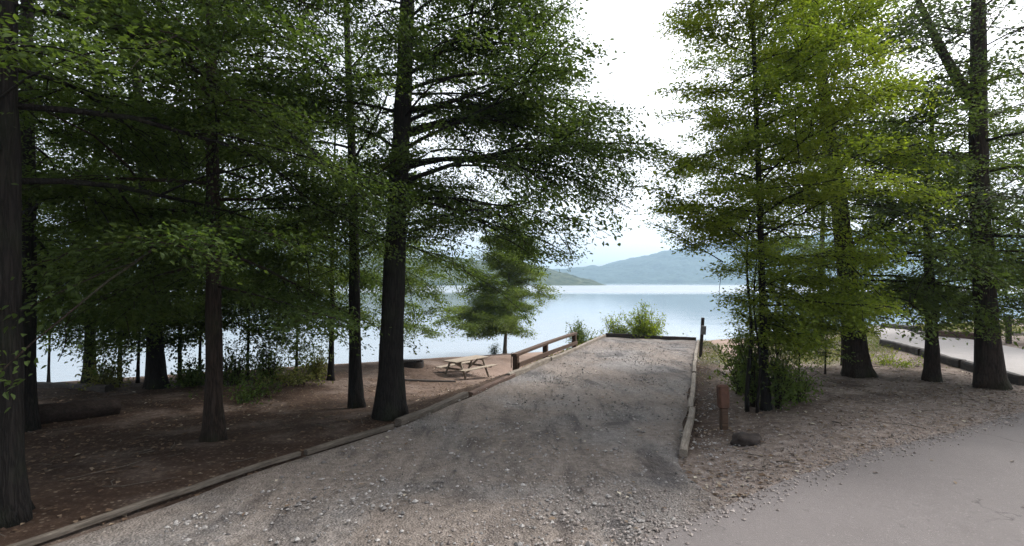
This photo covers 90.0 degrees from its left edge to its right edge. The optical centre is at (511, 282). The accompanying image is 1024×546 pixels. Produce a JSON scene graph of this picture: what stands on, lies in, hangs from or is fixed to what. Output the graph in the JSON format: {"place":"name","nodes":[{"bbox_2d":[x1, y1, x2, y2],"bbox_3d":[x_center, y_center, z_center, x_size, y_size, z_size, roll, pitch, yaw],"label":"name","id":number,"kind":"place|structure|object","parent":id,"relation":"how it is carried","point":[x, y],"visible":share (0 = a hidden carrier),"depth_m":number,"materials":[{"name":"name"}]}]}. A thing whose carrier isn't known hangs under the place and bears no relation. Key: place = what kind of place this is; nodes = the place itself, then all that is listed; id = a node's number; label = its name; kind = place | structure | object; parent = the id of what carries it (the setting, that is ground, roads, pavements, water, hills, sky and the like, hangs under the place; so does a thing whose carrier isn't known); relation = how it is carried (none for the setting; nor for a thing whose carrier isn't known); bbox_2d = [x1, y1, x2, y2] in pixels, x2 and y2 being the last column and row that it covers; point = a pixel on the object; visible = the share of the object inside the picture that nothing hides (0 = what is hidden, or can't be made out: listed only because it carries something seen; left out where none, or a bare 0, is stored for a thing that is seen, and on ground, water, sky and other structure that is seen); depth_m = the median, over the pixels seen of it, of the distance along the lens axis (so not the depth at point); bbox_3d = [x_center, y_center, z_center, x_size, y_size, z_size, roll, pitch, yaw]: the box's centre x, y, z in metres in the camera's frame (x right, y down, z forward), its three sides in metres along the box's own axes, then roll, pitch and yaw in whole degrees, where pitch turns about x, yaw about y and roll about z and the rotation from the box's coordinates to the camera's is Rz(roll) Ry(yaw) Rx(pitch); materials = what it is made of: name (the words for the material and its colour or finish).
{"place":"outdoors","nodes":[
{"label":"outdoors","id":0,"kind":"place"},
{"bbox_2d":[44,254,604,285],"bbox_3d":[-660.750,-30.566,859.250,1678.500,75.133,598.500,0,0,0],"label":"forested headland hill","id":1,"kind":"structure","parent":0,"point":[555,277],"depth_m":824.25,"materials":[{"name":"green plant"}]},
{"bbox_2d":[51,337,748,545],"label":"gravel driveway","id":2,"kind":"structure","parent":0,"point":[148,528],"depth_m":7.11,"materials":[{"name":"grey gravel"}]},
{"bbox_2d":[0,319,1023,545],"bbox_3d":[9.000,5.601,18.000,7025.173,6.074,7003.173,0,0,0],"label":"ground","id":3,"kind":"structure","parent":0,"point":[48,489],"depth_m":9.77,"materials":[{"name":"soil"}]},
{"bbox_2d":[37,382,113,391],"bbox_3d":[-13.936,3.268,15.974,6.015,0.261,0.260,-5,-3,31],"label":"landscape timber","id":4,"kind":"object","parent":3,"relation":"on","point":[103,387],"visible":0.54,"depth_m":15.33,"materials":[{"name":"brown wood"}]},
{"bbox_2d":[38,397,120,423],"bbox_3d":[-9.610,2.698,10.665,0.566,0.589,2.314,0,0,41],"label":"fallen log","id":5,"kind":"object","parent":3,"relation":"on","point":[72,410],"visible":0.62,"depth_m":10.85,"materials":[{"name":"brown wood"}]},
{"bbox_2d":[36,222,141,381],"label":"broadleaf tree","id":6,"kind":"object","parent":3,"relation":"on","point":[48,379],"visible":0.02,"depth_m":20.32,"materials":[{"name":"green plant"}]},
{"bbox_2d":[66,351,136,390],"bbox_3d":[-12.273,2.658,15.388,1.563,1.211,1.920,0,0,-24],"label":"shrub","id":7,"kind":"object","parent":3,"relation":"on","point":[105,377],"visible":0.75,"depth_m":15.33,"materials":[{"name":"green plant"}]},
{"bbox_2d":[37,125,205,383],"bbox_3d":[-12.501,-1.152,16.373,6.400,9.145,5.501,0,0,0],"label":"broadleaf tree","id":8,"kind":"object","parent":3,"relation":"on","point":[60,322],"visible":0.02,"depth_m":16.14,"materials":[{"name":"green plant"}]},
{"bbox_2d":[18,0,229,383],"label":"broadleaf tree","id":9,"kind":"object","parent":3,"relation":"on","point":[88,380],"visible":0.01,"depth_m":17.25,"materials":[{"name":"green plant"}]},
{"bbox_2d":[18,0,238,431],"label":"broadleaf tree","id":10,"kind":"object","parent":3,"relation":"on","point":[31,242],"visible":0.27,"depth_m":10.00,"materials":[{"name":"green plant"}]},
{"bbox_2d":[37,237,251,382],"bbox_3d":[-11.875,0.309,16.271,6.625,6.186,7.012,0,0,43],"label":"broadleaf tree","id":11,"kind":"object","parent":3,"relation":"on","point":[107,347],"visible":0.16,"depth_m":14.84,"materials":[{"name":"green plant"}]},
{"bbox_2d":[7,451,300,545],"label":"landscape timber","id":12,"kind":"object","parent":3,"relation":"on","point":[54,534],"visible":1,"depth_m":6.09,"materials":[{"name":"brown wood"}]},
{"bbox_2d":[72,111,265,380],"bbox_3d":[-10.527,-1.172,16.065,5.429,8.932,5.289,0,0,42],"label":"broadleaf tree","id":13,"kind":"object","parent":3,"relation":"on","point":[179,356],"visible":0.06,"depth_m":14.82,"materials":[{"name":"green plant"}]},
{"bbox_2d":[153,354,204,388],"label":"shrub","id":14,"kind":"object","parent":3,"relation":"on","point":[190,378],"visible":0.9,"depth_m":15.02,"materials":[{"name":"green plant"}]},
{"bbox_2d":[64,190,316,368],"bbox_3d":[-9.796,0.018,16.825,6.564,6.528,6.892,0,0,0],"label":"broadleaf tree","id":15,"kind":"object","parent":3,"relation":"on","point":[189,325],"visible":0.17,"depth_m":15.13,"materials":[{"name":"green plant"}]},
{"bbox_2d":[18,0,364,389],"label":"broadleaf tree","id":16,"kind":"object","parent":3,"relation":"on","point":[155,369],"visible":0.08,"depth_m":14.26,"materials":[{"name":"green plant"}]},
{"bbox_2d":[0,0,435,528],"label":"broadleaf tree","id":17,"kind":"object","parent":3,"relation":"on","point":[17,506],"visible":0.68,"depth_m":6.92,"materials":[{"name":"green plant"}]},
{"bbox_2d":[107,180,343,379],"bbox_3d":[-8.590,0.057,16.369,6.939,6.388,6.319,0,0,40],"label":"broadleaf tree","id":18,"kind":"object","parent":3,"relation":"on","point":[246,311],"visible":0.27,"depth_m":15.66,"materials":[{"name":"green plant"}]},
{"bbox_2d":[0,0,461,441],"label":"broadleaf tree","id":19,"kind":"object","parent":3,"relation":"on","point":[213,428],"visible":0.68,"depth_m":7.45,"materials":[{"name":"green plant"}]},
{"bbox_2d":[188,335,273,386],"bbox_3d":[-8.611,2.361,15.549,2.048,1.557,2.086,0,0,39],"label":"shrub","id":20,"kind":"object","parent":3,"relation":"on","point":[233,369],"visible":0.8,"depth_m":15.37,"materials":[{"name":"green plant"}]},
{"bbox_2d":[188,368,292,405],"bbox_3d":[-7.296,2.798,13.880,2.271,0.862,2.234,0,0,0],"label":"shrub","id":21,"kind":"object","parent":3,"relation":"on","point":[246,395],"visible":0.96,"depth_m":13.84,"materials":[{"name":"green plant"}]},
{"bbox_2d":[227,330,307,381],"bbox_3d":[-7.677,2.319,16.365,1.790,1.788,2.234,0,0,35],"label":"shrub","id":22,"kind":"object","parent":3,"relation":"on","point":[269,364],"visible":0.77,"depth_m":16.27,"materials":[{"name":"green plant"}]},
{"bbox_2d":[231,361,333,386],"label":"shrub","id":23,"kind":"object","parent":3,"relation":"on","point":[300,378],"visible":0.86,"depth_m":16.22,"materials":[{"name":"green plant"}]},
{"bbox_2d":[189,202,380,372],"bbox_3d":[-7.170,0.101,18.259,6.291,6.546,7.274,0,0,27],"label":"broadleaf tree","id":24,"kind":"object","parent":3,"relation":"on","point":[300,350],"visible":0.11,"depth_m":16.62,"materials":[{"name":"green plant"}]},
{"bbox_2d":[298,346,335,377],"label":"shrub","id":25,"kind":"object","parent":3,"relation":"on","point":[315,364],"visible":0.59,"depth_m":17.67,"materials":[{"name":"green plant"}]},
{"bbox_2d":[100,0,554,408],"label":"broadleaf tree","id":26,"kind":"object","parent":3,"relation":"on","point":[356,398],"visible":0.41,"depth_m":12.29,"materials":[{"name":"green plant"}]},
{"bbox_2d":[225,72,441,380],"bbox_3d":[-6.401,-1.691,17.986,7.548,10.346,7.539,0,0,39],"label":"broadleaf tree","id":27,"kind":"object","parent":3,"relation":"on","point":[331,367],"visible":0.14,"depth_m":17.02,"materials":[{"name":"green plant"}]},
{"bbox_2d":[304,423,393,455],"bbox_3d":[-2.777,2.722,8.947,0.100,0.102,1.887,0,-1,32],"label":"landscape timber","id":28,"kind":"object","parent":3,"relation":"on","point":[337,442],"visible":0.98,"depth_m":8.80,"materials":[{"name":"brown wood"}]},
{"bbox_2d":[24,0,686,420],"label":"broadleaf tree","id":29,"kind":"object","parent":3,"relation":"on","point":[524,112],"visible":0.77,"depth_m":10.63,"materials":[{"name":"green plant"}]},
{"bbox_2d":[325,171,481,347],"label":"broadleaf tree","id":30,"kind":"object","parent":3,"relation":"on","point":[426,332],"visible":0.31,"depth_m":21.89,"materials":[{"name":"green plant"}]},
{"bbox_2d":[404,359,423,368],"bbox_3d":[-4.478,3.674,22.880,1.060,0.420,1.060,0,0,0],"label":"fire ring","id":31,"kind":"object","parent":3,"relation":"on","point":[415,363],"visible":0.69,"depth_m":22.59,"materials":[{"name":"metal"}]},
{"bbox_2d":[405,379,455,382],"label":"landscape timber","id":32,"kind":"object","parent":3,"relation":"on","point":[419,380],"visible":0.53,"depth_m":19.71,"materials":[{"name":"brown wood"}]},
{"bbox_2d":[395,392,468,425],"bbox_3d":[-1.656,2.741,11.247,0.213,0.157,2.951,0,-1,21],"label":"landscape timber","id":33,"kind":"object","parent":3,"relation":"on","point":[412,416],"visible":0.9,"depth_m":10.84,"materials":[{"name":"brown wood"}]},
{"bbox_2d":[435,355,496,379],"bbox_3d":[-2.002,3.795,22.600,1.732,0.857,2.150,0,0,38],"label":"picnic table","id":34,"kind":"object","parent":3,"relation":"on","point":[467,360],"visible":0.94,"depth_m":22.38,"materials":[{"name":"beige wood"}]},
{"bbox_2d":[468,374,515,396],"bbox_3d":[-0.497,2.818,14.203,0.178,0.146,3.004,0,0,21],"label":"landscape timber","id":35,"kind":"object","parent":3,"relation":"on","point":[480,389],"visible":0.84,"depth_m":13.79,"materials":[{"name":"wood"}]},
{"bbox_2d":[488,342,501,353],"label":"shrub","id":36,"kind":"object","parent":3,"relation":"on","point":[494,350],"visible":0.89,"depth_m":34.87,"materials":[{"name":"plant"}]},
{"bbox_2d":[427,216,564,353],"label":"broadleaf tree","id":37,"kind":"object","parent":3,"relation":"on","point":[492,322],"visible":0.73,"depth_m":33.41,"materials":[{"name":"green plant"}]},
{"bbox_2d":[0,342,1023,545],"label":"fallen leaves","id":38,"kind":"object","parent":3,"relation":"on","point":[472,543],"depth_m":10.40,"materials":[{"name":"brown plant"}]},
{"bbox_2d":[506,357,550,376],"bbox_3d":[0.631,2.845,17.091,0.156,0.246,4.002,0,-1,22],"label":"landscape timber","id":39,"kind":"object","parent":3,"relation":"on","point":[529,367],"visible":0.77,"depth_m":16.89,"materials":[{"name":"beige wood"}]},
{"bbox_2d":[511,332,577,369],"bbox_3d":[1.454,2.798,19.505,0.265,1.130,7.264,0,0,22],"label":"rail fence","id":40,"kind":"object","parent":3,"relation":"on","point":[517,364],"visible":0.81,"depth_m":18.59,"materials":[{"name":"brown wood"}]},
{"bbox_2d":[551,335,605,360],"bbox_3d":[3.381,2.980,24.149,0.186,0.236,10.852,0,-1,21],"label":"landscape timber","id":41,"kind":"object","parent":3,"relation":"on","point":[566,352],"visible":0.78,"depth_m":22.46,"materials":[{"name":"beige wood"}]},
{"bbox_2d":[565,316,597,347],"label":"shrub","id":42,"kind":"object","parent":3,"relation":"on","point":[580,334],"visible":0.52,"depth_m":27.89,"materials":[{"name":"green plant"}]},
{"bbox_2d":[593,306,632,334],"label":"shrub","id":43,"kind":"object","parent":3,"relation":"on","point":[614,328],"visible":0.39,"depth_m":29.97,"materials":[{"name":"green plant"}]},
{"bbox_2d":[617,299,668,338],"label":"shrub","id":44,"kind":"object","parent":3,"relation":"on","point":[641,326],"visible":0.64,"depth_m":29.00,"materials":[{"name":"green plant"}]},
{"bbox_2d":[605,333,695,340],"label":"landscape timber","id":45,"kind":"object","parent":3,"relation":"on","point":[621,335],"visible":0.68,"depth_m":28.43,"materials":[{"name":"brown wood"}]},
{"bbox_2d":[679,407,695,456],"bbox_3d":[3.310,2.732,9.600,0.158,0.140,3.201,0,-1,21],"label":"landscape timber","id":46,"kind":"object","parent":3,"relation":"on","point":[685,441],"visible":1,"depth_m":9.02,"materials":[{"name":"wood"}]},
{"bbox_2d":[687,372,695,410],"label":"landscape timber","id":47,"kind":"object","parent":3,"relation":"on","point":[691,399],"visible":0.94,"depth_m":12.70,"materials":[{"name":"beige wood"}]},
{"bbox_2d":[692,340,698,372],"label":"landscape timber","id":48,"kind":"object","parent":3,"relation":"on","point":[694,362],"visible":0.95,"depth_m":19.14,"materials":[{"name":"beige wood"}]},
{"bbox_2d":[699,318,705,357],"bbox_3d":[7.726,2.403,20.788,0.258,1.925,0.215,0,0,0],"label":"marker post","id":49,"kind":"object","parent":3,"relation":"on","point":[702,330],"visible":0.78,"depth_m":20.79,"materials":[{"name":"brown wood"}]},
{"bbox_2d":[416,368,1023,545],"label":"roadside gravel","id":50,"kind":"structure","parent":3,"relation":"on","point":[938,434],"depth_m":7.59,"materials":[{"name":"grey gravel"}]},
{"bbox_2d":[716,384,729,429],"bbox_3d":[4.065,2.500,9.860,0.217,1.064,0.170,0,0,0],"label":"short post","id":51,"kind":"object","parent":3,"relation":"on","point":[723,401],"visible":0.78,"depth_m":9.79,"materials":[{"name":"paint"}]},
{"bbox_2d":[703,313,787,394],"bbox_3d":[5.748,1.817,12.922,1.725,2.094,1.638,0,0,0],"label":"shrub","id":52,"kind":"object","parent":3,"relation":"on","point":[732,378],"visible":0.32,"depth_m":12.91,"materials":[{"name":"green plant"}]},
{"bbox_2d":[730,432,761,445],"bbox_3d":[4.015,2.728,8.784,0.566,0.282,0.387,0,0,0],"label":"stone","id":53,"kind":"object","parent":3,"relation":"on","point":[744,439],"visible":0.7,"depth_m":8.65,"materials":[{"name":"grey stone"}]},
{"bbox_2d":[728,326,781,406],"bbox_3d":[5.326,1.828,11.284,1.098,1.925,1.304,0,0,28],"label":"shrub","id":54,"kind":"object","parent":3,"relation":"on","point":[752,394],"visible":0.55,"depth_m":11.23,"materials":[{"name":"green plant"}]},
{"bbox_2d":[522,322,1023,383],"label":"grass","id":55,"kind":"structure","parent":3,"relation":"on","point":[714,355],"depth_m":21.75,"materials":[{"name":"green plant"}]},
{"bbox_2d":[745,327,808,412],"bbox_3d":[5.569,1.822,10.807,1.189,1.790,0.974,0,0,36],"label":"shrub","id":56,"kind":"object","parent":3,"relation":"on","point":[780,387],"visible":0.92,"depth_m":10.60,"materials":[{"name":"green plant"}]},
{"bbox_2d":[770,356,828,402],"bbox_3d":[6.378,2.170,11.439,1.324,1.087,1.892,0,0,0],"label":"shrub","id":57,"kind":"object","parent":3,"relation":"on","point":[806,386],"visible":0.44,"depth_m":11.27,"materials":[{"name":"green plant"}]},
{"bbox_2d":[746,302,862,379],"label":"sapling","id":58,"kind":"object","parent":3,"relation":"on","point":[822,353],"visible":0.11,"depth_m":13.86,"materials":[{"name":"green plant"}]},
{"bbox_2d":[633,0,985,412],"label":"broadleaf tree","id":59,"kind":"object","parent":3,"relation":"on","point":[821,38],"visible":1,"depth_m":10.07,"materials":[{"name":"green plant"}]},
{"bbox_2d":[718,101,955,337],"bbox_3d":[18.258,-3.665,28.892,12.681,14.274,11.930,0,0,0],"label":"broadleaf tree","id":60,"kind":"object","parent":3,"relation":"on","point":[814,249],"visible":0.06,"depth_m":28.78,"materials":[{"name":"green plant"}]},
{"bbox_2d":[796,288,878,373],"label":"sapling","id":61,"kind":"object","parent":3,"relation":"on","point":[825,344],"visible":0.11,"depth_m":14.97,"materials":[{"name":"green plant"}]},
{"bbox_2d":[676,0,1023,378],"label":"broadleaf tree","id":62,"kind":"object","parent":3,"relation":"on","point":[864,368],"visible":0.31,"depth_m":12.46,"materials":[{"name":"green plant"}]},
{"bbox_2d":[810,319,890,364],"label":"sapling","id":63,"kind":"object","parent":3,"relation":"on","point":[875,344],"visible":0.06,"depth_m":17.13,"materials":[{"name":"green plant"}]},
{"bbox_2d":[834,348,946,367],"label":"shrub","id":64,"kind":"object","parent":3,"relation":"on","point":[906,363],"visible":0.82,"depth_m":16.46,"materials":[{"name":"green plant"}]},
{"bbox_2d":[770,0,1023,389],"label":"broadleaf tree","id":65,"kind":"object","parent":3,"relation":"on","point":[989,369],"visible":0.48,"depth_m":12.71,"materials":[{"name":"green plant"}]},
{"bbox_2d":[772,43,1023,381],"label":"broadleaf tree","id":66,"kind":"object","parent":3,"relation":"on","point":[931,370],"visible":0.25,"depth_m":12.83,"materials":[{"name":"green plant"}]},
{"bbox_2d":[879,339,923,354],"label":"landscape timber","id":67,"kind":"object","parent":3,"relation":"on","point":[914,350],"visible":0.76,"depth_m":20.17,"materials":[{"name":"wood"}]},
{"bbox_2d":[881,323,921,330],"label":"landscape timber","id":68,"kind":"object","parent":3,"relation":"on","point":[903,326],"visible":0.32,"depth_m":29.25,"materials":[{"name":"wood"}]},
{"bbox_2d":[920,349,966,367],"bbox_3d":[14.407,2.573,17.168,0.265,0.341,2.656,0,0,18],"label":"landscape timber","id":69,"kind":"object","parent":3,"relation":"on","point":[949,360],"visible":0.4,"depth_m":16.50,"materials":[{"name":"wood"}]},
{"bbox_2d":[869,327,1023,374],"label":"paved lane","id":70,"kind":"structure","parent":3,"relation":"on","point":[1013,356],"depth_m":20.13,"materials":[{"name":"grey asphalt"}]},
{"bbox_2d":[939,330,973,339],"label":"landscape timber","id":71,"kind":"object","parent":3,"relation":"on","point":[943,334],"visible":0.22,"depth_m":23.67,"materials":[{"name":"brown wood"}]},
{"bbox_2d":[939,66,1023,294],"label":"broadleaf tree","id":72,"kind":"object","parent":3,"relation":"on","point":[1007,175],"visible":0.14,"depth_m":25.29,"materials":[{"name":"green plant"}]},
{"bbox_2d":[960,360,1023,385],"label":"landscape timber","id":73,"kind":"object","parent":3,"relation":"on","point":[1015,378],"visible":0.33,"depth_m":13.48,"materials":[{"name":"wood"}]},
{"bbox_2d":[1005,317,1023,343],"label":"rail fence","id":74,"kind":"object","parent":3,"relation":"on","point":[1015,334],"visible":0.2,"depth_m":21.82,"materials":[{"name":"brown wood"}]},
{"bbox_2d":[18,0,1023,268],"label":"sky","id":75,"kind":"structure","parent":0,"point":[628,22],"materials":[{"name":"white"}]},
{"bbox_2d":[36,284,1023,381],"bbox_3d":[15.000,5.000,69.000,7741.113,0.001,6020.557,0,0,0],"label":"lake","id":76,"kind":"structure","parent":0,"point":[685,308],"depth_m":60.44,"materials":[{"name":"blue liquid"}]},
{"bbox_2d":[553,232,1022,283],"bbox_3d":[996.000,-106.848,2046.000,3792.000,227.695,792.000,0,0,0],"label":"mountain","id":77,"kind":"structure","parent":0,"point":[665,267],"depth_m":1938.74,"materials":[{"name":"blue stone"}]},
{"bbox_2d":[634,412,1023,545],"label":"asphalt road","id":78,"kind":"structure","parent":0,"point":[920,497],"depth_m":5.91,"materials":[{"name":"grey asphalt"}]}
]}

